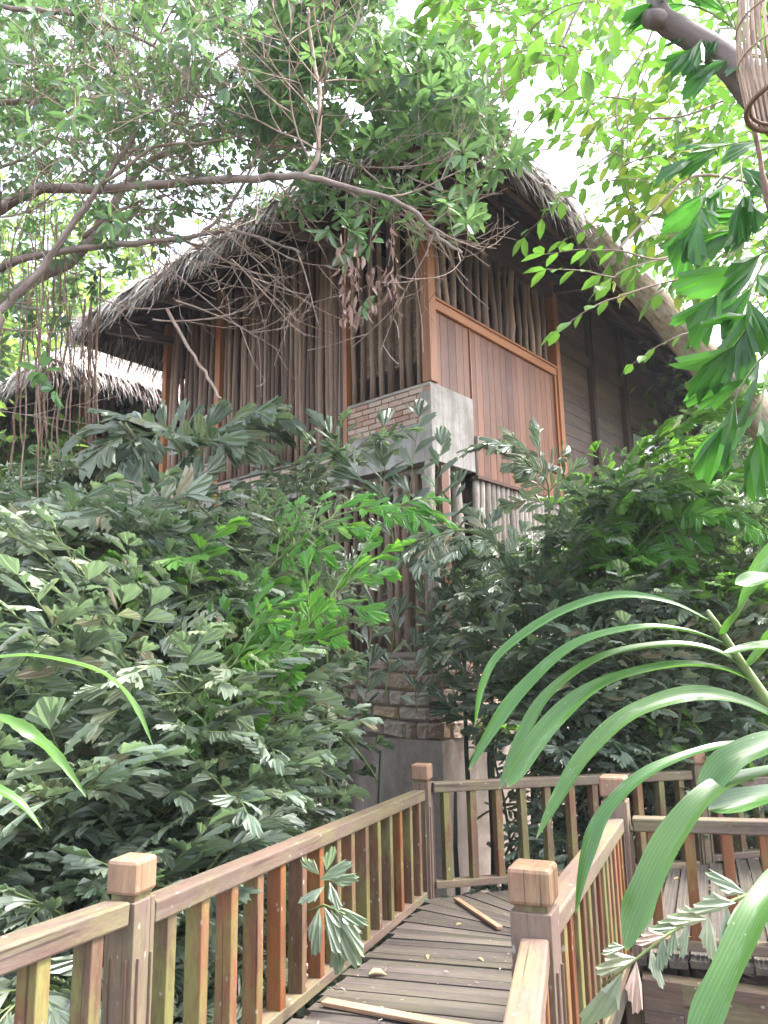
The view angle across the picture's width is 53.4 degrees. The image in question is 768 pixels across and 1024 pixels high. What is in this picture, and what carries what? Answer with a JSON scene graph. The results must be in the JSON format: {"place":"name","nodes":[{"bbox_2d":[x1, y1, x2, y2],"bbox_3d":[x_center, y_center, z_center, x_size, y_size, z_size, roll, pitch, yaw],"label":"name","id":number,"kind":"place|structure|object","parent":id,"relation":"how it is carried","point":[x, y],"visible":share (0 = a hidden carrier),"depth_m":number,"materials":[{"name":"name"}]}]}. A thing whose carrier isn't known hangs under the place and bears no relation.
{"place":"outdoors","nodes":[
{"label":"outdoors","id":0,"kind":"place"},
{"bbox_2d":[0,0,767,540],"label":"sky","id":1,"kind":"structure","parent":0,"point":[563,164],"materials":[{"name":"white"}]},
{"bbox_2d":[9,813,767,1023],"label":"ground","id":2,"kind":"structure","parent":0,"point":[760,980],"depth_m":6.40,"materials":[{"name":"brown soil"}]},
{"bbox_2d":[0,444,82,700],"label":"fishtail palm","id":3,"kind":"object","parent":2,"relation":"on","point":[32,447],"visible":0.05,"depth_m":7.71,"materials":[{"name":"green plant"}]},
{"bbox_2d":[0,222,150,502],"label":"leafy tree","id":4,"kind":"object","parent":2,"relation":"on","point":[16,416],"visible":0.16,"depth_m":14.59,"materials":[{"name":"green plant"}]},
{"bbox_2d":[0,653,152,828],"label":"areca palm","id":5,"kind":"object","parent":2,"relation":"on","point":[26,729],"visible":1,"depth_m":1.91,"materials":[{"name":"green plant"}]},
{"bbox_2d":[0,245,155,426],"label":"leafy tree","id":6,"kind":"object","parent":2,"relation":"on","point":[112,287],"visible":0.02,"depth_m":20.47,"materials":[{"name":"green plant"}]},
{"bbox_2d":[0,472,159,852],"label":"fishtail palm","id":7,"kind":"object","parent":2,"relation":"on","point":[99,489],"visible":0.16,"depth_m":4.57,"materials":[{"name":"green plant"}]},
{"bbox_2d":[0,132,167,365],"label":"leafy tree","id":8,"kind":"object","parent":2,"relation":"on","point":[70,215],"visible":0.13,"depth_m":23.91,"materials":[{"name":"green plant"}]},
{"bbox_2d":[0,320,178,695],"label":"leafy tree","id":9,"kind":"object","parent":2,"relation":"on","point":[30,431],"visible":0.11,"depth_m":14.87,"materials":[{"name":"green plant"}]},
{"bbox_2d":[0,346,184,503],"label":"thatched house","id":10,"kind":"structure","parent":2,"relation":"on","point":[144,391],"depth_m":14.17,"materials":[{"name":"grey plant"}]},
{"bbox_2d":[7,441,223,848],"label":"fishtail palm","id":11,"kind":"object","parent":2,"relation":"on","point":[54,448],"depth_m":6.71,"materials":[{"name":"green plant"}]},
{"bbox_2d":[0,447,231,839],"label":"fishtail palm","id":12,"kind":"object","parent":2,"relation":"on","point":[216,465],"visible":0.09,"depth_m":5.89,"materials":[{"name":"green plant"}]},
{"bbox_2d":[0,891,242,1023],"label":"palm seedling","id":13,"kind":"object","parent":2,"relation":"on","point":[59,1000],"visible":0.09,"depth_m":2.67,"materials":[{"name":"green plant"}]},
{"bbox_2d":[1,935,242,1023],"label":"palm seedling","id":14,"kind":"object","parent":2,"relation":"on","point":[179,985],"visible":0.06,"depth_m":3.03,"materials":[{"name":"green plant"}]},
{"bbox_2d":[0,464,276,851],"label":"fishtail palm","id":15,"kind":"object","parent":2,"relation":"on","point":[189,488],"visible":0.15,"depth_m":4.99,"materials":[{"name":"green plant"}]},
{"bbox_2d":[0,803,312,1021],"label":"palm seedling","id":16,"kind":"object","parent":2,"relation":"on","point":[269,818],"visible":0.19,"depth_m":3.66,"materials":[{"name":"green plant"}]},
{"bbox_2d":[0,531,330,1023],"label":"fishtail palm","id":17,"kind":"object","parent":2,"relation":"on","point":[77,861],"visible":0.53,"depth_m":3.68,"materials":[{"name":"green plant"}]},
{"bbox_2d":[0,638,335,935],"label":"fishtail palm","id":18,"kind":"object","parent":2,"relation":"on","point":[113,772],"visible":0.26,"depth_m":3.28,"materials":[{"name":"green plant"}]},
{"bbox_2d":[0,622,343,955],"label":"fishtail palm","id":19,"kind":"object","parent":2,"relation":"on","point":[126,678],"visible":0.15,"depth_m":3.63,"materials":[{"name":"green plant"}]},
{"bbox_2d":[173,993,207,1023],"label":"palm seedling","id":20,"kind":"object","parent":2,"relation":"on","point":[177,1006],"visible":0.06,"depth_m":3.33,"materials":[{"name":"green plant"}]},
{"bbox_2d":[0,503,383,1023],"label":"fishtail palm","id":21,"kind":"object","parent":2,"relation":"on","point":[89,630],"visible":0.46,"depth_m":3.60,"materials":[{"name":"green plant"}]},
{"bbox_2d":[52,502,338,768],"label":"fishtail palm","id":22,"kind":"object","parent":2,"relation":"on","point":[172,545],"visible":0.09,"depth_m":4.81,"materials":[{"name":"green plant"}]},
{"bbox_2d":[58,395,353,780],"bbox_3d":[-1.677,1.521,6.906,3.158,5.066,3.188,2,-12,-16],"label":"fishtail palm","id":23,"kind":"object","parent":2,"relation":"on","point":[130,451],"visible":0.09,"depth_m":6.16,"materials":[{"name":"green plant"}]},
{"bbox_2d":[57,689,361,1018],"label":"fishtail palm","id":24,"kind":"object","parent":2,"relation":"on","point":[334,758],"visible":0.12,"depth_m":4.10,"materials":[{"name":"green plant"}]},
{"bbox_2d":[3,523,416,865],"bbox_3d":[-1.201,1.910,4.807,3.166,3.470,2.019,-4,-12,13],"label":"fishtail palm","id":25,"kind":"object","parent":2,"relation":"on","point":[273,640],"visible":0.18,"depth_m":4.29,"materials":[{"name":"green plant"}]},
{"bbox_2d":[60,429,371,782],"bbox_3d":[-1.477,1.535,6.474,2.756,4.862,2.082,4,-12,-24],"label":"fishtail palm","id":26,"kind":"object","parent":2,"relation":"on","point":[311,455],"visible":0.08,"depth_m":7.24,"materials":[{"name":"green plant"}]},
{"bbox_2d":[173,973,265,1023],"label":"palm seedling","id":27,"kind":"object","parent":2,"relation":"on","point":[239,1012],"visible":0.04,"depth_m":3.36,"materials":[{"name":"green plant"}]},
{"bbox_2d":[78,498,377,998],"bbox_3d":[-1.095,1.888,5.376,2.473,3.730,2.665,-9,-14,36],"label":"fishtail palm","id":28,"kind":"object","parent":2,"relation":"on","point":[344,795],"visible":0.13,"depth_m":5.15,"materials":[{"name":"green plant"}]},
{"bbox_2d":[6,484,458,864],"bbox_3d":[-1.498,1.728,5.080,3.339,3.946,2.498,-10,-14,39],"label":"fishtail palm","id":29,"kind":"object","parent":2,"relation":"on","point":[361,530],"visible":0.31,"depth_m":5.19,"materials":[{"name":"green plant"}]},
{"bbox_2d":[173,907,307,1023],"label":"palm seedling","id":30,"kind":"object","parent":2,"relation":"on","point":[301,1012],"visible":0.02,"depth_m":3.83,"materials":[{"name":"green plant"}]},
{"bbox_2d":[183,157,328,243],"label":"leafy tree","id":31,"kind":"object","parent":2,"relation":"on","point":[195,221],"depth_m":22.12,"materials":[{"name":"green plant"}]},
{"bbox_2d":[175,891,347,1023],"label":"palm seedling","id":32,"kind":"object","parent":2,"relation":"on","point":[297,1016],"visible":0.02,"depth_m":4.25,"materials":[{"name":"green plant"}]},
{"bbox_2d":[110,409,425,748],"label":"fishtail palm","id":33,"kind":"object","parent":2,"relation":"on","point":[326,484],"visible":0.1,"depth_m":6.76,"materials":[{"name":"green plant"}]},
{"bbox_2d":[0,0,585,510],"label":"banyan tree","id":34,"kind":"object","parent":2,"relation":"on","point":[280,68],"visible":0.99,"depth_m":5.57,"materials":[{"name":"green plant"}]},
{"bbox_2d":[212,685,382,979],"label":"fishtail palm","id":35,"kind":"object","parent":2,"relation":"on","point":[378,781],"visible":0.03,"depth_m":6.04,"materials":[{"name":"green plant"}]},
{"bbox_2d":[286,846,368,1022],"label":"palm seedling","id":36,"kind":"object","parent":2,"relation":"on","point":[346,944],"visible":0.99,"depth_m":3.19,"materials":[{"name":"green plant"}]},
{"bbox_2d":[196,398,471,978],"bbox_3d":[-0.735,1.454,6.515,2.864,5.009,2.106,10,-16,-44],"label":"fishtail palm","id":37,"kind":"object","parent":2,"relation":"on","point":[383,453],"visible":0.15,"depth_m":6.68,"materials":[{"name":"green plant"}]},
{"bbox_2d":[286,882,428,1003],"bbox_3d":[-0.487,2.846,4.948,1.666,1.661,0.946,-1,-11,0],"label":"palm seedling","id":38,"kind":"object","parent":2,"relation":"on","point":[381,941],"visible":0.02,"depth_m":4.71,"materials":[{"name":"green plant"}]},
{"bbox_2d":[57,104,709,897],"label":"thatched house","id":39,"kind":"structure","parent":2,"relation":"on","point":[487,364],"depth_m":10.46,"materials":[{"name":"wood"}]},
{"bbox_2d":[359,279,416,380],"bbox_3d":[0.132,-2.336,9.767,1.180,1.130,0.060,-10,-15,39],"label":"bamboo blind","id":40,"kind":"object","parent":39,"relation":"attached to","point":[396,347],"visible":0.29,"depth_m":9.77,"materials":[{"name":"brown wood"}]},
{"bbox_2d":[383,495,438,652],"bbox_3d":[0.358,0.748,9.144,0.950,1.829,0.060,-10,-15,39],"label":"bamboo blind","id":41,"kind":"object","parent":39,"relation":"hanging from","point":[412,599],"visible":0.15,"depth_m":9.15,"materials":[{"name":"brown wood"}]},
{"bbox_2d":[631,430,666,481],"bbox_3d":[5.248,-0.904,14.994,0.062,1.100,1.800,-10,-15,39],"label":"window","id":42,"kind":"structure","parent":39,"relation":"in","point":[635,436],"depth_m":14.68,"materials":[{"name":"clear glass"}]},
{"bbox_2d":[453,792,460,894],"bbox_3d":[0.661,3.280,6.891,0.056,1.519,0.055,8,-14,-38],"label":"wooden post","id":43,"kind":"object","parent":2,"relation":"on","point":[456,857],"visible":0.36,"depth_m":6.92,"materials":[{"name":"brown wood"}]},
{"bbox_2d":[344,503,626,886],"bbox_3d":[1.307,1.985,7.236,2.192,4.170,3.373,-5,-12,21],"label":"fishtail palm","id":44,"kind":"object","parent":2,"relation":"on","point":[484,542],"visible":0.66,"depth_m":6.89,"materials":[{"name":"green plant"}]},
{"bbox_2d":[410,623,566,888],"bbox_3d":[0.980,2.576,7.286,1.340,3.041,1.309,3,-12,-19],"label":"palm seedling","id":45,"kind":"object","parent":2,"relation":"on","point":[476,737],"visible":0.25,"depth_m":7.45,"materials":[{"name":"green plant"}]},
{"bbox_2d":[440,798,567,897],"bbox_3d":[1.060,3.128,6.329,1.677,1.584,1.317,5,-13,-27],"label":"palm seedling","id":46,"kind":"object","parent":2,"relation":"on","point":[536,803],"visible":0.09,"depth_m":6.28,"materials":[{"name":"green plant"}]},
{"bbox_2d":[462,840,566,894],"bbox_3d":[1.579,3.344,6.407,1.365,1.172,1.485,7,-14,-34],"label":"palm seedling","id":47,"kind":"object","parent":2,"relation":"on","point":[476,889],"visible":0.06,"depth_m":6.62,"materials":[{"name":"green plant"}]},
{"bbox_2d":[286,856,767,1023],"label":"boardwalk","id":48,"kind":"structure","parent":2,"relation":"on","point":[453,995],"depth_m":3.62,"materials":[{"name":"brown wood"}]},
{"bbox_2d":[0,763,435,1023],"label":"wooden railing","id":49,"kind":"object","parent":48,"relation":"on","point":[387,848],"visible":0.88,"depth_m":2.78,"materials":[{"name":"brown wood"}]},
{"bbox_2d":[369,968,386,974],"bbox_3d":[-0.029,2.130,3.533,0.061,0.024,0.061,-10,-14,38],"label":"fallen leaf","id":50,"kind":"object","parent":48,"relation":"on","point":[376,970],"visible":1,"depth_m":3.54,"materials":[{"name":"beige plant"}]},
{"bbox_2d":[321,997,470,1023],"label":"wood strip","id":51,"kind":"object","parent":48,"relation":"on","point":[382,1012],"visible":1,"depth_m":3.04,"materials":[{"name":"beige wood"}]},
{"bbox_2d":[310,903,509,1023],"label":"leaf litter","id":52,"kind":"object","parent":48,"relation":"on","point":[417,965],"visible":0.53,"depth_m":3.56,"materials":[{"name":"beige plant"}]},
{"bbox_2d":[454,897,501,929],"bbox_3d":[0.555,2.412,4.602,0.035,0.069,0.753,2,-12,-14],"label":"wood strip","id":53,"kind":"object","parent":48,"relation":"on","point":[481,915],"visible":1,"depth_m":4.54,"materials":[{"name":"beige wood"}]},
{"bbox_2d":[503,774,643,1023],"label":"wooden railing","id":54,"kind":"object","parent":48,"relation":"on","point":[558,944],"visible":0.75,"depth_m":2.45,"materials":[{"name":"brown wood"}]},
{"bbox_2d":[432,749,767,888],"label":"wooden railing","id":55,"kind":"object","parent":48,"relation":"on","point":[704,846],"visible":0.45,"depth_m":5.49,"materials":[{"name":"brown wood"}]},
{"bbox_2d":[632,815,767,957],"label":"wooden railing","id":56,"kind":"object","parent":48,"relation":"on","point":[726,828],"visible":0.47,"depth_m":3.75,"materials":[{"name":"brown wood"}]},
{"bbox_2d":[305,915,765,1009],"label":"leaf litter","id":57,"kind":"object","parent":2,"relation":"on","point":[746,981],"visible":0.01,"depth_m":6.05,"materials":[{"name":"plant"}]},
{"bbox_2d":[444,492,695,824],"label":"fishtail palm","id":58,"kind":"object","parent":2,"relation":"on","point":[552,532],"visible":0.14,"depth_m":7.09,"materials":[{"name":"green plant"}]},
{"bbox_2d":[381,0,767,376],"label":"broadleaf tree","id":59,"kind":"object","parent":2,"relation":"on","point":[664,20],"visible":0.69,"depth_m":5.84,"materials":[{"name":"green plant"}]},
{"bbox_2d":[735,0,767,133],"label":"basket lamp","id":60,"kind":"object","parent":59,"relation":"hanging from","point":[752,78],"visible":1,"depth_m":2.83,"materials":[{"name":"beige wicker"}]},
{"bbox_2d":[507,803,680,910],"bbox_3d":[1.852,3.295,6.591,1.598,1.331,1.476,3,-12,-22],"label":"palm seedling","id":61,"kind":"object","parent":2,"relation":"on","point":[580,844],"visible":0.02,"depth_m":6.38,"materials":[{"name":"green plant"}]},
{"bbox_2d":[456,416,742,850],"bbox_3d":[1.624,1.609,7.636,2.705,5.052,3.619,9,-15,-41],"label":"fishtail palm","id":62,"kind":"object","parent":2,"relation":"on","point":[528,465],"visible":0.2,"depth_m":7.39,"materials":[{"name":"green plant"}]},
{"bbox_2d":[461,558,746,891],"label":"fishtail palm","id":63,"kind":"object","parent":2,"relation":"on","point":[644,581],"visible":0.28,"depth_m":6.35,"materials":[{"name":"green plant"}]},
{"bbox_2d":[481,500,731,882],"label":"fishtail palm","id":64,"kind":"object","parent":2,"relation":"on","point":[550,576],"visible":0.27,"depth_m":6.47,"materials":[{"name":"green plant"}]},
{"bbox_2d":[451,507,767,906],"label":"fishtail palm","id":65,"kind":"object","parent":2,"relation":"on","point":[648,614],"visible":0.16,"depth_m":6.54,"materials":[{"name":"green plant"}]},
{"bbox_2d":[456,433,767,747],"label":"fishtail palm","id":66,"kind":"object","parent":2,"relation":"on","point":[648,496],"visible":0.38,"depth_m":6.75,"materials":[{"name":"green plant"}]},
{"bbox_2d":[469,543,767,1023],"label":"strap palm","id":67,"kind":"object","parent":2,"relation":"on","point":[722,772],"visible":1,"depth_m":1.21,"materials":[{"name":"green plant"}]},
{"bbox_2d":[488,673,767,972],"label":"fishtail palm","id":68,"kind":"object","parent":2,"relation":"on","point":[611,695],"visible":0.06,"depth_m":6.13,"materials":[{"name":"green plant"}]},
{"bbox_2d":[506,610,767,977],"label":"fishtail palm","id":69,"kind":"object","parent":2,"relation":"on","point":[652,654],"visible":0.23,"depth_m":6.24,"materials":[{"name":"green plant"}]},
{"bbox_2d":[588,200,689,531],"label":"feathery tree","id":70,"kind":"object","parent":2,"relation":"on","point":[620,238],"depth_m":17.31,"materials":[{"name":"green plant"}]},
{"bbox_2d":[530,383,767,894],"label":"fishtail palm","id":71,"kind":"object","parent":2,"relation":"on","point":[710,414],"visible":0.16,"depth_m":6.89,"materials":[{"name":"green plant"}]},
{"bbox_2d":[545,702,767,975],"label":"fishtail palm","id":72,"kind":"object","parent":2,"relation":"on","point":[676,747],"visible":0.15,"depth_m":6.23,"materials":[{"name":"green plant"}]},
{"bbox_2d":[554,414,767,748],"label":"fishtail palm","id":73,"kind":"object","parent":2,"relation":"on","point":[755,531],"visible":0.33,"depth_m":6.45,"materials":[{"name":"green plant"}]},
{"bbox_2d":[578,870,747,1023],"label":"palm seedling","id":74,"kind":"object","parent":2,"relation":"on","point":[604,1003],"visible":0.81,"depth_m":2.22,"materials":[{"name":"green plant"}]},
{"bbox_2d":[570,525,767,963],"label":"fishtail palm","id":75,"kind":"object","parent":2,"relation":"on","point":[756,630],"visible":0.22,"depth_m":6.49,"materials":[{"name":"green plant"}]},
{"bbox_2d":[584,224,767,441],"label":"leaning trunk","id":76,"kind":"object","parent":2,"relation":"on","point":[659,318],"visible":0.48,"depth_m":6.76,"materials":[{"name":"beige plant"}]},
{"bbox_2d":[614,415,766,677],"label":"leafy tree","id":77,"kind":"object","parent":2,"relation":"on","point":[645,432],"visible":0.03,"depth_m":13.88,"materials":[{"name":"green plant"}]},
{"bbox_2d":[621,0,767,503],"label":"fishtail palm","id":78,"kind":"object","parent":2,"relation":"on","point":[713,384],"visible":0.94,"depth_m":3.02,"materials":[{"name":"green plant"}]},
{"bbox_2d":[630,122,767,546],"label":"leafy tree","id":79,"kind":"object","parent":2,"relation":"on","point":[670,396],"visible":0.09,"depth_m":14.62,"materials":[{"name":"green plant"}]},
{"bbox_2d":[662,484,767,838],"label":"fishtail palm","id":80,"kind":"object","parent":2,"relation":"on","point":[723,539],"visible":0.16,"depth_m":6.26,"materials":[{"name":"green plant"}]},
{"bbox_2d":[673,445,764,680],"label":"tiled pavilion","id":81,"kind":"structure","parent":2,"relation":"on","point":[763,677],"depth_m":16.88,"materials":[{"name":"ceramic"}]},
{"bbox_2d":[697,428,767,727],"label":"fishtail palm","id":82,"kind":"object","parent":2,"relation":"on","point":[730,565],"visible":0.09,"depth_m":6.79,"materials":[{"name":"green plant"}]}
]}

